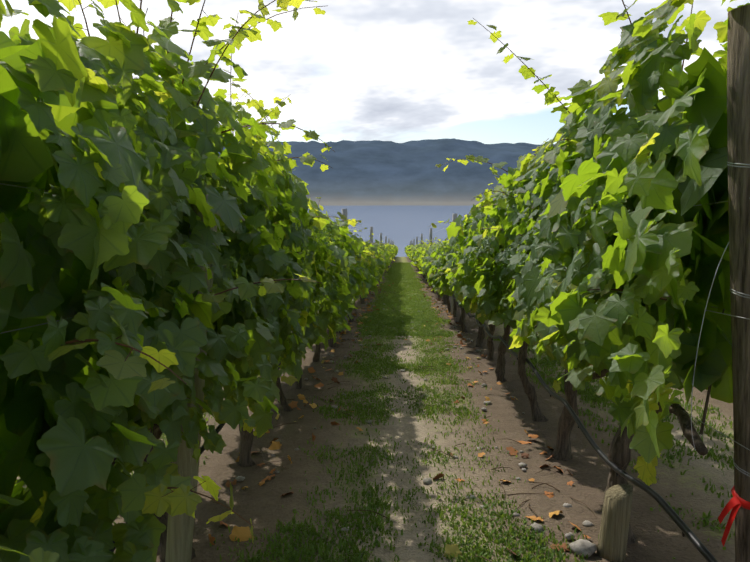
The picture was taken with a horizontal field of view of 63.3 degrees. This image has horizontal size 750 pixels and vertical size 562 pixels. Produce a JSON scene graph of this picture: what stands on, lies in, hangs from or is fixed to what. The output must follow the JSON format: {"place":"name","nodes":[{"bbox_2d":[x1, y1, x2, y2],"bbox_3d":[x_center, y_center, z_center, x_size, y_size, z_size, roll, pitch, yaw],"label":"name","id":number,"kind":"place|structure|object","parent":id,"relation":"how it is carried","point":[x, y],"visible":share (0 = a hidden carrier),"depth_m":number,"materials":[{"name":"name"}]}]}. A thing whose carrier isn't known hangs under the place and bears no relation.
{"place":"outdoors","nodes":[
{"label":"outdoors","id":0,"kind":"place"},
{"bbox_2d":[0,0,749,144],"label":"sky","id":1,"kind":"structure","parent":0,"point":[397,71],"materials":[{"name":"white"}]},
{"bbox_2d":[17,257,734,561],"bbox_3d":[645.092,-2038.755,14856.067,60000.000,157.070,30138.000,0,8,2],"label":"ground","id":2,"kind":"structure","parent":0,"point":[586,466],"depth_m":3.70,"materials":[{"name":"soil"}]},
{"bbox_2d":[165,194,216,561],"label":"post","id":3,"kind":"object","parent":2,"relation":"on","point":[180,532],"visible":0.19,"depth_m":2.44,"materials":[{"name":"brown wood"}]},
{"bbox_2d":[342,209,347,321],"bbox_3d":[-0.523,-0.227,10.595,0.095,2.050,0.095,4,9,25],"label":"post","id":4,"kind":"object","parent":2,"relation":"on","point":[344,211],"visible":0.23,"depth_m":10.43,"materials":[{"name":"grey wood"}]},
{"bbox_2d":[110,362,280,551],"bbox_3d":[0.758,-1.302,39.351,0.066,6.570,77.702,0,8,2],"label":"drip line","id":5,"kind":"object","parent":4,"relation":"attached to","point":[219,427],"visible":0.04,"depth_m":3.12,"materials":[{"name":"black plastic"}]},
{"bbox_2d":[370,227,372,244],"bbox_3d":[-0.115,-0.769,20.105,0.095,2.050,0.095,4,9,25],"label":"post","id":6,"kind":"object","parent":2,"relation":"on","point":[371,232],"visible":0.29,"depth_m":19.96,"materials":[{"name":"grey wood"}]},
{"bbox_2d":[0,0,749,561],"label":"vine","id":7,"kind":"object","parent":2,"relation":"on","point":[116,162],"depth_m":1.89,"materials":[{"name":"green plant"}]},
{"bbox_2d":[209,283,590,561],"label":"fallen leaves","id":8,"kind":"object","parent":2,"relation":"on","point":[241,533],"visible":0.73,"depth_m":3.94,"materials":[{"name":"orange plant"}]},
{"bbox_2d":[205,292,596,561],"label":"twigs","id":9,"kind":"object","parent":2,"relation":"on","point":[439,450],"visible":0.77,"depth_m":3.76,"materials":[{"name":"brown wood"}]},
{"bbox_2d":[235,297,596,556],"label":"stones","id":10,"kind":"object","parent":2,"relation":"on","point":[580,546],"visible":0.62,"depth_m":3.15,"materials":[{"name":"grey stone"}]},
{"bbox_2d":[429,228,431,243],"bbox_3d":[1.968,-0.843,21.520,0.095,2.050,0.095,-3,9,-20],"label":"post","id":11,"kind":"object","parent":2,"relation":"on","point":[430,236],"visible":0.29,"depth_m":21.37,"materials":[{"name":"grey wood"}]},
{"bbox_2d":[451,214,456,314],"bbox_3d":[1.560,-0.300,12.011,0.095,2.050,0.095,4,9,25],"label":"post","id":12,"kind":"object","parent":2,"relation":"on","point":[454,216],"visible":0.27,"depth_m":12.07,"materials":[{"name":"grey wood"}]},
{"bbox_2d":[452,295,717,561],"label":"drip line","id":13,"kind":"object","parent":12,"relation":"attached to","point":[698,544],"visible":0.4,"depth_m":2.54,"materials":[{"name":"black plastic"}]},
{"bbox_2d":[597,484,632,561],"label":"vine stake","id":14,"kind":"object","parent":2,"relation":"on","point":[614,527],"visible":1,"depth_m":2.63,"materials":[{"name":"beige wood"}]},
{"bbox_2d":[727,4,749,561],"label":"post","id":15,"kind":"object","parent":2,"relation":"on","point":[738,92],"visible":1,"depth_m":1.80,"materials":[{"name":"brown wood"}]},
{"bbox_2d":[0,183,749,483],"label":"trellis wires","id":16,"kind":"object","parent":15,"relation":"attached to","point":[421,243],"visible":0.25,"depth_m":1.84,"materials":[{"name":"grey metal"}]},
{"bbox_2d":[691,242,728,450],"bbox_3d":[1.070,0.181,1.915,0.108,0.765,0.036,3,9,21],"label":"loose wire","id":17,"kind":"object","parent":15,"relation":"attached to","point":[699,340],"visible":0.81,"depth_m":1.92,"materials":[{"name":"grey metal"}]},
{"bbox_2d":[718,486,749,546],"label":"red ribbon","id":18,"kind":"object","parent":15,"relation":"attached to","point":[735,502],"visible":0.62,"depth_m":1.92,"materials":[{"name":"red fabric"}]},
{"bbox_2d":[727,161,749,476],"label":"post wire wraps","id":19,"kind":"object","parent":15,"relation":"attached to","point":[739,295],"visible":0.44,"depth_m":1.81,"materials":[{"name":"grey"}]},
{"bbox_2d":[19,262,734,561],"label":"grass","id":20,"kind":"structure","parent":0,"point":[401,276],"depth_m":3.98,"materials":[{"name":"green plant"}]},
{"bbox_2d":[218,138,557,205],"bbox_3d":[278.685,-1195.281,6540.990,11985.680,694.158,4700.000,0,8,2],"label":"mountains","id":21,"kind":"structure","parent":0,"point":[368,173],"depth_m":4937.25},
{"bbox_2d":[308,205,472,256],"bbox_3d":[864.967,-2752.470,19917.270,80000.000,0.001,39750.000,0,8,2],"label":"lake water","id":22,"kind":"structure","parent":0,"point":[401,226],"depth_m":1916.95,"materials":[{"name":"blue liquid"}]}
]}

